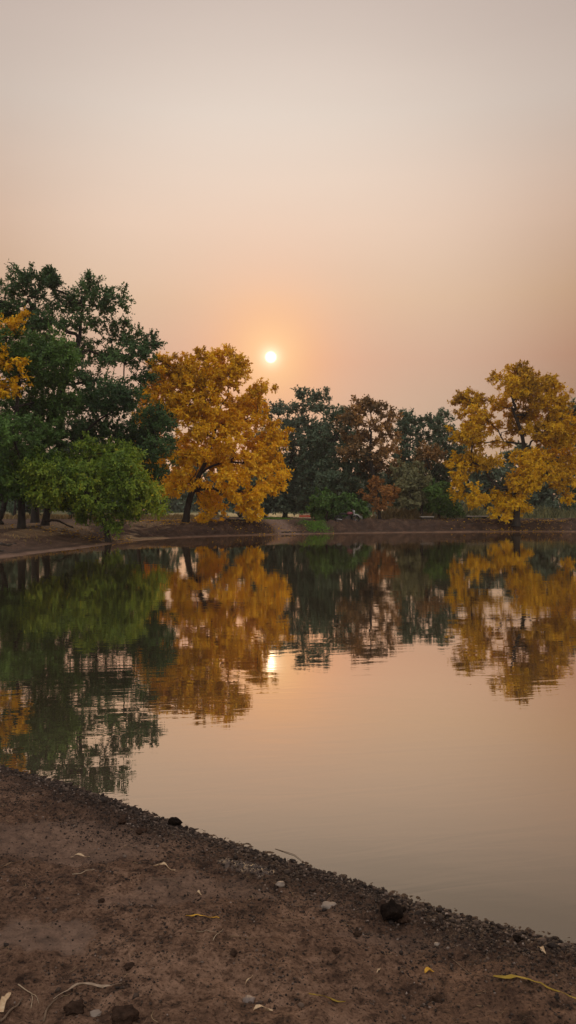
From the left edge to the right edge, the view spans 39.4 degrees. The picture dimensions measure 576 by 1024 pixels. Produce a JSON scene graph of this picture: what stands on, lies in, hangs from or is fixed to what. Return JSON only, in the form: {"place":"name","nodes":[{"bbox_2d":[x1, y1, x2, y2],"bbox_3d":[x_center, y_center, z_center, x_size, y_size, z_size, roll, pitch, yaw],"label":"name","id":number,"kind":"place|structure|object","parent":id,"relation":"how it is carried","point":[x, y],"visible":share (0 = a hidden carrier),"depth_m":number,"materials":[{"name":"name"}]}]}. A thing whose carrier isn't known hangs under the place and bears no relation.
{"place":"outdoors","nodes":[
{"label":"outdoors","id":0,"kind":"place"},
{"bbox_2d":[3,512,227,518],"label":"dry grass","id":1,"kind":"structure","parent":0,"point":[67,516],"depth_m":64.71,"materials":[{"name":"beige plant"}]},
{"bbox_2d":[243,517,303,518],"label":"grass","id":2,"kind":"structure","parent":0,"point":[276,518],"depth_m":60.11,"materials":[{"name":"plant"}]},
{"bbox_2d":[0,532,575,942],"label":"water","id":3,"kind":"structure","parent":0,"point":[389,712],"depth_m":6.85,"materials":[{"name":"beige liquid"}]},
{"bbox_2d":[0,510,575,1023],"bbox_3d":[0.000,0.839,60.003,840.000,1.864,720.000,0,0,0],"label":"ground","id":4,"kind":"structure","parent":0,"point":[28,954],"depth_m":2.79,"materials":[{"name":"brown soil"}]},
{"bbox_2d":[0,495,7,524],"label":"tree trunk","id":5,"kind":"object","parent":4,"relation":"on","point":[3,509],"visible":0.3,"depth_m":39.59,"materials":[{"name":"brown wood"}]},
{"bbox_2d":[0,992,10,1011],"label":"dead leaf","id":6,"kind":"object","parent":4,"relation":"on","point":[3,1000],"visible":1,"depth_m":2.31,"materials":[{"name":"beige plant"}]},
{"bbox_2d":[0,542,16,545],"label":"exposed root","id":7,"kind":"object","parent":4,"relation":"on","point":[1,543],"visible":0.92,"depth_m":31.01,"materials":[{"name":"brown plant"}]},
{"bbox_2d":[0,997,22,1021],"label":"twig","id":8,"kind":"object","parent":4,"relation":"on","point":[7,1013],"visible":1,"depth_m":2.27,"materials":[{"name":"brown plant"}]},
{"bbox_2d":[0,305,34,398],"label":"broadleaf tree","id":9,"kind":"object","parent":4,"relation":"on","point":[12,322],"visible":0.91,"depth_m":36.34,"materials":[{"name":"yellow plant"}]},
{"bbox_2d":[0,495,43,517],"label":"shrub","id":10,"kind":"object","parent":4,"relation":"on","point":[12,507],"visible":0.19,"depth_m":67.14,"materials":[{"name":"green plant"}]},
{"bbox_2d":[18,984,38,1006],"bbox_3d":[-0.767,1.423,2.370,0.026,0.018,0.115,0,0,-38],"label":"twig","id":11,"kind":"object","parent":4,"relation":"on","point":[29,992],"visible":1,"depth_m":2.38,"materials":[{"name":"beige wood"}]},
{"bbox_2d":[0,310,83,528],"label":"broadleaf tree","id":12,"kind":"object","parent":4,"relation":"on","point":[54,352],"visible":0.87,"depth_m":37.67,"materials":[{"name":"green plant"}]},
{"bbox_2d":[43,997,57,1021],"bbox_3d":[-0.686,1.425,2.303,0.020,0.023,0.087,0,0,10],"label":"twig","id":13,"kind":"object","parent":4,"relation":"on","point":[45,1013],"visible":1,"depth_m":2.29,"materials":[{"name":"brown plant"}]},
{"bbox_2d":[43,519,73,527],"bbox_3d":[-11.757,0.590,41.219,1.546,0.495,0.329,0,0,-8],"label":"fallen log","id":14,"kind":"object","parent":4,"relation":"on","point":[48,520],"visible":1,"depth_m":41.19,"materials":[{"name":"brown wood"}]},
{"bbox_2d":[42,504,91,518],"bbox_3d":[-17.465,-1.644,62.492,5.826,4.658,4.626,0,0,0],"label":"shrub","id":15,"kind":"object","parent":4,"relation":"on","point":[69,513],"depth_m":62.66,"materials":[{"name":"green plant"}]},
{"bbox_2d":[63,999,84,1015],"bbox_3d":[-0.610,1.418,2.296,0.060,0.034,0.065,0,0,-29],"label":"earth clod","id":16,"kind":"object","parent":4,"relation":"on","point":[72,1007],"visible":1,"depth_m":2.29,"materials":[{"name":"brown soil"}]},
{"bbox_2d":[0,259,167,522],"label":"broadleaf tree","id":17,"kind":"object","parent":4,"relation":"on","point":[47,277],"visible":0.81,"depth_m":44.23,"materials":[{"name":"green plant"}]},
{"bbox_2d":[0,430,172,542],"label":"broadleaf tree","id":18,"kind":"object","parent":4,"relation":"on","point":[60,480],"visible":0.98,"depth_m":36.76,"materials":[{"name":"green plant"}]},
{"bbox_2d":[64,437,108,509],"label":"background tree","id":19,"kind":"object","parent":4,"relation":"on","point":[78,452],"visible":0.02,"depth_m":70.65,"materials":[{"name":"green plant"}]},
{"bbox_2d":[53,982,121,998],"bbox_3d":[-0.596,1.409,2.389,0.199,0.025,0.028,0,0,-21],"label":"twig","id":20,"kind":"object","parent":4,"relation":"on","point":[88,983],"visible":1,"depth_m":2.40,"materials":[{"name":"beige wood"}]},
{"bbox_2d":[0,377,180,525],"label":"broadleaf tree","id":21,"kind":"object","parent":4,"relation":"on","point":[147,436],"visible":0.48,"depth_m":42.08,"materials":[{"name":"green plant"}]},
{"bbox_2d":[90,1009,101,1016],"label":"stone","id":22,"kind":"object","parent":4,"relation":"on","point":[95,1013],"visible":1,"depth_m":2.27,"materials":[{"name":"grey stone"}]},
{"bbox_2d":[117,819,126,824],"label":"earth clod","id":23,"kind":"object","parent":4,"relation":"on","point":[122,821],"visible":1,"depth_m":3.89,"materials":[{"name":"brown soil"}]},
{"bbox_2d":[112,1004,140,1023],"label":"earth clod","id":24,"kind":"object","parent":4,"relation":"on","point":[126,1014],"visible":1,"depth_m":2.23,"materials":[{"name":"brown soil"}]},
{"bbox_2d":[123,962,134,970],"bbox_3d":[-0.502,1.437,2.542,0.036,0.015,0.039,0,0,-6],"label":"earth clod","id":25,"kind":"object","parent":4,"relation":"on","point":[128,966],"visible":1,"depth_m":2.54,"materials":[{"name":"brown soil"}]},
{"bbox_2d":[135,828,146,834],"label":"earth clod","id":26,"kind":"object","parent":4,"relation":"on","point":[139,831],"visible":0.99,"depth_m":3.78,"materials":[{"name":"brown soil"}]},
{"bbox_2d":[130,387,162,519],"bbox_3d":[-10.081,-4.161,56.782,3.828,9.691,4.693,0,0,-30],"label":"autumn tree","id":27,"kind":"object","parent":4,"relation":"on","point":[141,422],"visible":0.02,"depth_m":56.21,"materials":[{"name":"green plant"}]},
{"bbox_2d":[153,862,173,869],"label":"dead leaf","id":28,"kind":"object","parent":4,"relation":"on","point":[162,863],"visible":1,"depth_m":3.37,"materials":[{"name":"beige plant"}]},
{"bbox_2d":[152,459,180,503],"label":"background tree","id":29,"kind":"object","parent":4,"relation":"on","point":[166,478],"visible":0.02,"depth_m":77.26,"materials":[{"name":"green plant"}]},
{"bbox_2d":[168,817,182,825],"bbox_3d":[-0.568,1.565,4.059,0.072,0.059,0.064,0,0,-15],"label":"earth clod","id":30,"kind":"object","parent":4,"relation":"on","point":[174,821],"visible":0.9,"depth_m":4.04,"materials":[{"name":"black soil"}]},
{"bbox_2d":[179,466,224,513],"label":"background tree","id":31,"kind":"object","parent":4,"relation":"on","point":[185,494],"visible":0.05,"depth_m":87.84,"materials":[{"name":"green plant"}]},
{"bbox_2d":[186,914,218,917],"bbox_3d":[-0.305,1.442,2.870,0.120,0.013,0.008,0,0,0],"label":"straw","id":32,"kind":"object","parent":4,"relation":"on","point":[201,915],"visible":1,"depth_m":2.87,"materials":[{"name":"yellow plant"}]},
{"bbox_2d":[130,343,295,522],"bbox_3d":[-4.870,-5.065,52.593,10.903,11.811,9.081,0,0,0],"label":"autumn tree","id":33,"kind":"object","parent":4,"relation":"on","point":[202,416],"visible":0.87,"depth_m":50.94,"materials":[{"name":"yellow plant"}]},
{"bbox_2d":[206,475,253,516],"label":"shrub","id":34,"kind":"object","parent":4,"relation":"on","point":[226,501],"visible":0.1,"depth_m":72.92,"materials":[{"name":"green plant"}]},
{"bbox_2d":[230,948,236,956],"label":"earth clod","id":35,"kind":"object","parent":4,"relation":"on","point":[233,952],"visible":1,"depth_m":2.62,"materials":[{"name":"brown soil"}]},
{"bbox_2d":[243,995,255,1003],"bbox_3d":[-0.119,1.460,2.402,0.038,0.026,0.038,0,0,36],"label":"stone","id":36,"kind":"object","parent":4,"relation":"on","point":[247,998],"visible":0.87,"depth_m":2.40,"materials":[{"name":"grey stone"}]},
{"bbox_2d":[253,1004,272,1010],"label":"dead leaf","id":37,"kind":"object","parent":4,"relation":"on","point":[257,1006],"visible":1,"depth_m":2.34,"materials":[{"name":"beige plant"}]},
{"bbox_2d":[275,881,284,886],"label":"stone","id":38,"kind":"object","parent":4,"relation":"on","point":[280,883],"visible":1,"depth_m":3.24,"materials":[{"name":"grey stone"}]},
{"bbox_2d":[0,517,566,544],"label":"bank grass","id":39,"kind":"structure","parent":4,"relation":"on","point":[172,522],"depth_m":44.00,"materials":[{"name":"plant"}]},
{"bbox_2d":[1,796,572,1023],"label":"plant debris","id":40,"kind":"object","parent":4,"relation":"on","point":[248,899],"visible":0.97,"depth_m":2.72,"materials":[{"name":"plant"}]},
{"bbox_2d":[0,766,575,1023],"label":"soil crumbs","id":41,"kind":"object","parent":4,"relation":"on","point":[548,942],"visible":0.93,"depth_m":3.11,"materials":[{"name":"brown soil"}]},
{"bbox_2d":[244,384,338,517],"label":"background tree","id":42,"kind":"object","parent":4,"relation":"on","point":[284,503],"visible":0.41,"depth_m":72.55,"materials":[{"name":"green plant"}]},
{"bbox_2d":[11,518,571,541],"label":"fallen leaves","id":43,"kind":"object","parent":4,"relation":"on","point":[150,520],"depth_m":53.64,"materials":[{"name":"brown plant"}]},
{"bbox_2d":[8,469,575,512],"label":"distant woods","id":44,"kind":"object","parent":4,"relation":"on","point":[176,506],"visible":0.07,"depth_m":140.89,"materials":[{"name":"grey plant"}]},
{"bbox_2d":[299,513,313,517],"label":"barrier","id":45,"kind":"object","parent":4,"relation":"on","point":[307,515],"visible":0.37,"depth_m":65.95,"materials":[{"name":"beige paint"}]},
{"bbox_2d":[294,520,333,532],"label":"grass","id":46,"kind":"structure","parent":4,"relation":"on","point":[315,527],"depth_m":54.53,"materials":[{"name":"green plant"}]},
{"bbox_2d":[299,486,349,520],"bbox_3d":[2.697,-0.521,58.800,3.754,2.744,3.927,0,0,0],"label":"shrub","id":47,"kind":"object","parent":4,"relation":"on","point":[326,505],"visible":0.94,"depth_m":57.96,"materials":[{"name":"green plant"}]},
{"bbox_2d":[309,993,345,1001],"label":"dead leaf","id":48,"kind":"object","parent":4,"relation":"on","point":[328,997],"visible":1,"depth_m":2.44,"materials":[{"name":"yellow plant"}]},
{"bbox_2d":[321,901,336,908],"bbox_3d":[0.158,1.518,3.102,0.059,0.019,0.058,0,0,15],"label":"stone","id":49,"kind":"object","parent":4,"relation":"on","point":[326,904],"visible":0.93,"depth_m":3.10,"materials":[{"name":"grey stone"}]},
{"bbox_2d":[332,947,339,953],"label":"earth clod","id":50,"kind":"object","parent":4,"relation":"on","point":[335,950],"visible":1,"depth_m":2.71,"materials":[{"name":"brown soil"}]},
{"bbox_2d":[295,403,385,508],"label":"background tree","id":51,"kind":"object","parent":4,"relation":"on","point":[325,439],"visible":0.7,"depth_m":66.88,"materials":[{"name":"green plant"}]},
{"bbox_2d":[334,509,360,521],"bbox_3d":[4.280,0.319,57.807,1.981,0.999,0.671,0,0,-14],"label":"motorcycle","id":52,"kind":"object","parent":4,"relation":"on","point":[349,514],"visible":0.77,"depth_m":57.77,"materials":[{"name":"black metal"}]},
{"bbox_2d":[340,492,371,519],"bbox_3d":[4.868,-0.391,60.086,2.876,2.362,2.447,0,0,0],"label":"shrub","id":53,"kind":"object","parent":4,"relation":"on","point":[362,509],"visible":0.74,"depth_m":59.74,"materials":[{"name":"green plant"}]},
{"bbox_2d":[353,931,361,936],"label":"earth clod","id":54,"kind":"object","parent":4,"relation":"on","point":[357,934],"visible":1,"depth_m":2.89,"materials":[{"name":"brown soil"}]},
{"bbox_2d":[330,394,404,514],"bbox_3d":[6.446,-4.410,64.325,6.257,10.100,5.732,0,0,0],"label":"background tree","id":55,"kind":"object","parent":4,"relation":"on","point":[357,410],"visible":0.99,"depth_m":64.30,"materials":[{"name":"brown plant"}]},
{"bbox_2d":[356,475,400,518],"bbox_3d":[7.156,-1.115,61.506,2.387,3.587,4.128,0,0,-38],"label":"tree","id":56,"kind":"object","parent":4,"relation":"on","point":[389,495],"visible":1,"depth_m":61.38,"materials":[{"name":"orange plant"}]},
{"bbox_2d":[380,898,406,921],"bbox_3d":[0.390,1.495,3.014,0.098,0.072,0.092,0,0,31],"label":"earth clod","id":57,"kind":"object","parent":4,"relation":"on","point":[392,909],"visible":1,"depth_m":3.00,"materials":[{"name":"brown soil"}]},
{"bbox_2d":[360,506,445,518],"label":"dry grass","id":58,"kind":"structure","parent":4,"relation":"on","point":[389,513],"depth_m":62.94,"materials":[{"name":"brown plant"}]},
{"bbox_2d":[398,915,409,923],"bbox_3d":[0.431,1.519,2.994,0.047,0.031,0.042,0,0,-43],"label":"earth clod","id":59,"kind":"object","parent":4,"relation":"on","point":[404,919],"visible":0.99,"depth_m":2.98,"materials":[{"name":"brown soil"}]},
{"bbox_2d":[389,458,440,517],"bbox_3d":[10.183,-1.848,63.341,4.489,5.053,4.276,0,0,0],"label":"tree","id":60,"kind":"object","parent":4,"relation":"on","point":[412,479],"visible":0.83,"depth_m":62.62,"materials":[{"name":"green plant"}]},
{"bbox_2d":[379,407,468,510],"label":"background tree","id":61,"kind":"object","parent":4,"relation":"on","point":[436,423],"visible":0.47,"depth_m":70.61,"materials":[{"name":"green plant"}]},
{"bbox_2d":[419,516,433,519],"bbox_3d":[10.704,0.510,62.002,1.049,0.360,0.550,0,0,0],"label":"stone bench","id":62,"kind":"object","parent":4,"relation":"on","point":[427,517],"visible":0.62,"depth_m":61.80,"materials":[{"name":"stone"}]},
{"bbox_2d":[410,440,447,480],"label":"tree","id":63,"kind":"object","parent":4,"relation":"on","point":[428,452],"visible":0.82,"depth_m":66.90,"materials":[{"name":"brown plant"}]},
{"bbox_2d":[424,967,433,972],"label":"dead leaf","id":64,"kind":"object","parent":4,"relation":"on","point":[426,969],"visible":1,"depth_m":2.63,"materials":[{"name":"yellow plant"}]},
{"bbox_2d":[428,995,442,1003],"bbox_3d":[0.458,1.509,2.481,0.045,0.021,0.050,0,0,-21],"label":"earth clod","id":65,"kind":"object","parent":4,"relation":"on","point":[437,998],"visible":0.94,"depth_m":2.48,"materials":[{"name":"brown soil"}]},
{"bbox_2d":[418,477,465,517],"bbox_3d":[12.121,-1.052,63.699,3.990,3.345,5.257,0,0,0],"label":"shrub","id":66,"kind":"object","parent":4,"relation":"on","point":[446,507],"visible":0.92,"depth_m":62.65,"materials":[{"name":"green plant"}]},
{"bbox_2d":[372,501,525,517],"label":"undergrowth","id":67,"kind":"object","parent":4,"relation":"on","point":[475,512],"visible":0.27,"depth_m":67.87,"materials":[{"name":"green plant"}]},
{"bbox_2d":[452,959,486,977],"bbox_3d":[0.593,1.508,2.653,0.019,0.044,0.202,0,0,-24],"label":"twig","id":68,"kind":"object","parent":4,"relation":"on","point":[465,970],"visible":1,"depth_m":2.66,"materials":[{"name":"brown wood"}]},
{"bbox_2d":[449,444,513,510],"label":"background tree","id":69,"kind":"object","parent":4,"relation":"on","point":[483,479],"visible":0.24,"depth_m":79.93,"materials":[{"name":"green plant"}]},
{"bbox_2d":[466,516,501,518],"bbox_3d":[15.358,0.470,63.002,2.758,0.360,0.550,0,0,0],"label":"stone bench","id":70,"kind":"object","parent":4,"relation":"on","point":[470,517],"visible":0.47,"depth_m":62.76,"materials":[{"name":"stone"}]},
{"bbox_2d":[442,359,575,525],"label":"autumn tree","id":71,"kind":"object","parent":4,"relation":"on","point":[520,383],"visible":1,"depth_m":58.68,"materials":[{"name":"yellow plant"}]},
{"bbox_2d":[512,934,523,941],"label":"earth clod","id":72,"kind":"object","parent":4,"relation":"on","point":[517,938],"visible":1,"depth_m":2.86,"materials":[{"name":"brown soil"}]},
{"bbox_2d":[492,440,561,508],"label":"background tree","id":73,"kind":"object","parent":4,"relation":"on","point":[503,471],"visible":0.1,"depth_m":78.25,"materials":[{"name":"green plant"}]},
{"bbox_2d":[484,505,575,517],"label":"undergrowth","id":74,"kind":"object","parent":4,"relation":"on","point":[539,512],"visible":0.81,"depth_m":69.94,"materials":[{"name":"green plant"}]},
{"bbox_2d":[493,974,575,998],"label":"grass blade","id":75,"kind":"object","parent":4,"relation":"on","point":[510,976],"depth_m":2.57,"materials":[{"name":"beige plant"}]},
{"bbox_2d":[523,473,575,511],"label":"shrub","id":76,"kind":"object","parent":4,"relation":"on","point":[550,502],"visible":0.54,"depth_m":72.16,"materials":[{"name":"green plant"}]},
{"bbox_2d":[540,397,575,503],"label":"background tree","id":77,"kind":"object","parent":4,"relation":"on","point":[574,406],"visible":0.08,"depth_m":74.70,"materials":[{"name":"yellow plant"}]},
{"bbox_2d":[0,0,575,509],"label":"sky","id":78,"kind":"structure","parent":0,"point":[375,198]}
]}

